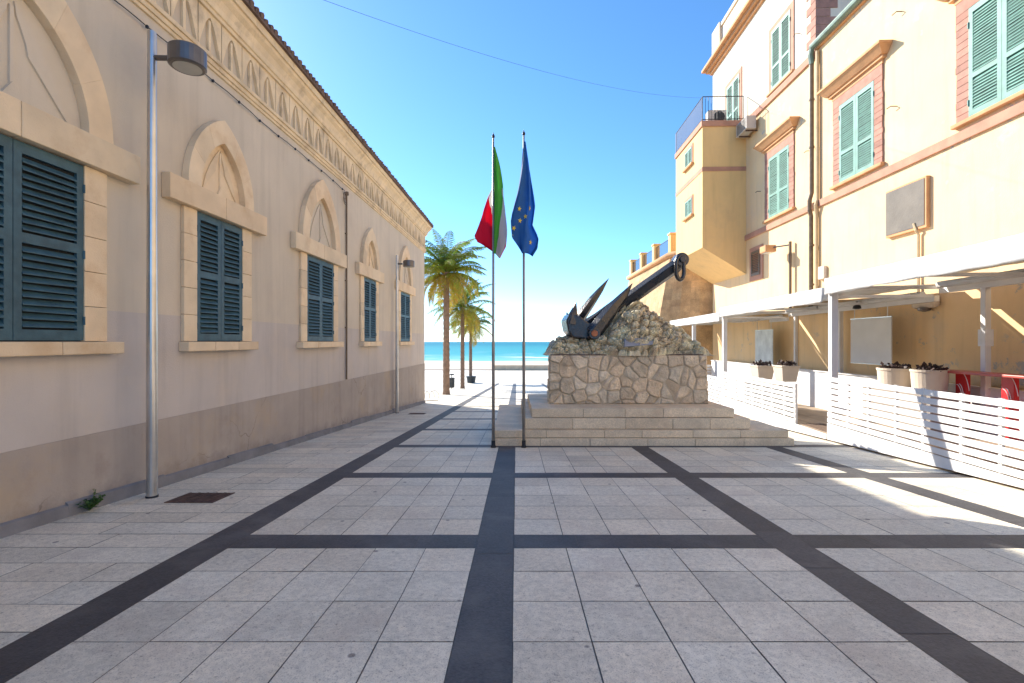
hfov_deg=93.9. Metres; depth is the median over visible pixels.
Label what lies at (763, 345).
hanging board
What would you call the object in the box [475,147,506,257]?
flag
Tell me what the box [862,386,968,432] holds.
planter bench
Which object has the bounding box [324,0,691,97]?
overhead cable
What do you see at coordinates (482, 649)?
dark paving
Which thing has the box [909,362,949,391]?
potted plant
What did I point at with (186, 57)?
street lamp
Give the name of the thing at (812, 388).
wall
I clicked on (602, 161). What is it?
sky
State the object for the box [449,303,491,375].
palm tree
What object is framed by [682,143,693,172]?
window
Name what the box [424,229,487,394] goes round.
palm tree
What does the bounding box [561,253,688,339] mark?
ship anchor
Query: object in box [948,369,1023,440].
table
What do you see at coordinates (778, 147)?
window
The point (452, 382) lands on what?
litter bin
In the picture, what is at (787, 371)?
planter box
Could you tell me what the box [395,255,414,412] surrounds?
street lamp
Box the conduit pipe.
[343,191,348,378]
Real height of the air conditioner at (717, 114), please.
0.650 m
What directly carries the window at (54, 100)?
in the stone hall
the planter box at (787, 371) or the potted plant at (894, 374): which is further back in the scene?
the planter box at (787, 371)
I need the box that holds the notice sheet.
[978,329,993,345]
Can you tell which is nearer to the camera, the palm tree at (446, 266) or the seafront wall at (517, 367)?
the palm tree at (446, 266)
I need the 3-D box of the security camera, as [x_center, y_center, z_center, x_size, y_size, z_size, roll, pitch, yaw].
[10.120,-1.060,14.018,0.220,0.220,0.220,0,0,0]
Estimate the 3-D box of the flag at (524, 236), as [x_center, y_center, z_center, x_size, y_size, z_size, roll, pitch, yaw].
[0.280,-3.157,10.521,0.648,2.562,0.185,0,0,-28]
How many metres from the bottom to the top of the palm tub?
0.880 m
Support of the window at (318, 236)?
in the stone hall
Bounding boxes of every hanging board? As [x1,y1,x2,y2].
[755,329,773,364]
[850,301,892,364]
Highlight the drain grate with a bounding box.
[164,492,234,502]
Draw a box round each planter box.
[749,359,773,379]
[772,359,800,381]
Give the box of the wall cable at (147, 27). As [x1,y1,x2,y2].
[114,0,344,190]
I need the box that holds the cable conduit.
[912,223,919,291]
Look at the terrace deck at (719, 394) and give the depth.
22.16 m
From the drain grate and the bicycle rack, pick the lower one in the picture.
the drain grate
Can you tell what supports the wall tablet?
attached to the ochre palazzo
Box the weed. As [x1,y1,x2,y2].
[76,489,105,509]
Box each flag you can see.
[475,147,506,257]
[511,141,538,256]
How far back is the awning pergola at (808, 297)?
14.04 m
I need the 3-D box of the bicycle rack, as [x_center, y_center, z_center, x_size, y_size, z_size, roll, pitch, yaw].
[-4.635,3.046,26.844,0.361,0.627,1.140,0,0,41]
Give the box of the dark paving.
[0,383,1023,682]
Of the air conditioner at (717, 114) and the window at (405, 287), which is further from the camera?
the air conditioner at (717, 114)
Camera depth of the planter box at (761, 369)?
16.36 m
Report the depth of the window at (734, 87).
23.57 m
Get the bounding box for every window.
[0,0,139,356]
[162,121,266,350]
[290,180,346,347]
[355,228,383,345]
[395,246,415,344]
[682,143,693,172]
[682,194,693,221]
[725,66,741,119]
[749,244,762,281]
[753,116,799,223]
[766,0,794,97]
[816,39,892,189]
[937,0,1023,129]
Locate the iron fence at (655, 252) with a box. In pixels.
[629,232,675,273]
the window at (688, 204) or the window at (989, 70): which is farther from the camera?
the window at (688, 204)
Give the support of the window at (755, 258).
in the ochre palazzo
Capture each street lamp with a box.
[145,29,206,498]
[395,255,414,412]
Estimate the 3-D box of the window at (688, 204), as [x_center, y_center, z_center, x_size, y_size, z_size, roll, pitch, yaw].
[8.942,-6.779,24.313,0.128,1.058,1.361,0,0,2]
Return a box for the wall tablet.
[886,175,929,238]
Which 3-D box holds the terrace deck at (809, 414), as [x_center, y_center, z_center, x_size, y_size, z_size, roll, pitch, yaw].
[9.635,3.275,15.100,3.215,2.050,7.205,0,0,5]
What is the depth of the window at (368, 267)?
16.28 m
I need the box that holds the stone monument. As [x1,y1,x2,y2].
[495,300,793,445]
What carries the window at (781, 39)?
in the ochre palazzo
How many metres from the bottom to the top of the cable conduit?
2.210 m
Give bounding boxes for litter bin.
[450,374,454,388]
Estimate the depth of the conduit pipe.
14.22 m
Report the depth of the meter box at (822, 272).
16.43 m
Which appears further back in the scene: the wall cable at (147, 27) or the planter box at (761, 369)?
the planter box at (761, 369)
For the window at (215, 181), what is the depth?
8.24 m
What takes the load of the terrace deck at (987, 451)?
on the pavement
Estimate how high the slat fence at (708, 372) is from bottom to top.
2.045 m
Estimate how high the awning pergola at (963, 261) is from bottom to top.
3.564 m
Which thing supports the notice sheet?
attached to the awning pergola at (963, 261)
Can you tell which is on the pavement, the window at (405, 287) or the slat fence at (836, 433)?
the slat fence at (836, 433)
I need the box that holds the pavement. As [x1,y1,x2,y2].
[0,370,1023,682]
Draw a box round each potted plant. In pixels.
[876,361,914,386]
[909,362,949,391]
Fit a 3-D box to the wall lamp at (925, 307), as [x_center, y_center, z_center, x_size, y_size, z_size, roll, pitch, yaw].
[10.526,-0.950,12.203,0.294,0.380,0.702,0,0,0]
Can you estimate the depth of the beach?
118.60 m
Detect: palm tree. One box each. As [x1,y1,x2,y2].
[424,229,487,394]
[425,279,495,388]
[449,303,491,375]
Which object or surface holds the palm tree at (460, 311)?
on the pavement
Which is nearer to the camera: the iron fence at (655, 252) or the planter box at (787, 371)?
the planter box at (787, 371)
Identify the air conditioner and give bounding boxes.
[706,110,726,118]
[736,115,756,137]
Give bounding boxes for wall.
[495,365,548,369]
[711,360,1023,440]
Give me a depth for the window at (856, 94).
14.70 m
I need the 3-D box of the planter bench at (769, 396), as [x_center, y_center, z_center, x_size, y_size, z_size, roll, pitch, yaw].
[8.546,1.792,15.981,0.420,0.915,2.559,0,0,5]
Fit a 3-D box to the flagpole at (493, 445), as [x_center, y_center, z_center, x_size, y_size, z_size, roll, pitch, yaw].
[-0.415,-1.141,10.620,0.120,6.998,0.120,0,0,0]
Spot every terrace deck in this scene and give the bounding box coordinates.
[708,388,743,401]
[724,399,875,440]
[833,423,1023,489]
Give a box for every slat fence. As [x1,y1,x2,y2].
[707,365,710,385]
[707,375,721,403]
[721,371,826,438]
[827,377,1023,487]
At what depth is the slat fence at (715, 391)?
19.59 m
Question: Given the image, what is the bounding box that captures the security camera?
[852,305,860,308]
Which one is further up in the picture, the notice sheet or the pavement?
the notice sheet
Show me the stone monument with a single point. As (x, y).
(635, 374)
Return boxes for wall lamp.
[760,241,791,307]
[912,298,939,311]
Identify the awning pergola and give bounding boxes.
[670,311,788,339]
[719,284,938,396]
[824,233,1023,433]
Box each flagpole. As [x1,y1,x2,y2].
[491,133,495,447]
[521,130,525,447]
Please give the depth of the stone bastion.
27.43 m
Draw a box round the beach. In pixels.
[424,361,548,368]
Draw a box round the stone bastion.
[626,251,712,384]
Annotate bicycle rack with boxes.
[425,390,438,400]
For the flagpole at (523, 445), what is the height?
7.058 m
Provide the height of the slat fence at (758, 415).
1.648 m
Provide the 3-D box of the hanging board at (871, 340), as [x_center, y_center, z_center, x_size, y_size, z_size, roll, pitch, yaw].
[10.171,-0.278,13.566,0.041,1.845,1.631,0,0,2]
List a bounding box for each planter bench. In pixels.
[746,379,792,414]
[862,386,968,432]
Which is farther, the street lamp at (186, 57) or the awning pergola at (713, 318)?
the awning pergola at (713, 318)
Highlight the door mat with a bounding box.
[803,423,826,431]
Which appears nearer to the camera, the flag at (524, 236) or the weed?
the weed
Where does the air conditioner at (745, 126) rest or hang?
attached to the ochre palazzo
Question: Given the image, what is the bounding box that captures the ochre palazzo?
[675,0,1023,389]
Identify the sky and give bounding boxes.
[253,0,733,341]
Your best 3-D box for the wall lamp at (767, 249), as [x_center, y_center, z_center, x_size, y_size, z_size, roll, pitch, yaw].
[10.330,-2.525,18.843,0.555,2.650,1.178,0,0,-18]
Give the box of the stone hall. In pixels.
[0,0,433,538]
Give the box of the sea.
[424,342,549,360]
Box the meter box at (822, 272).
[818,266,826,279]

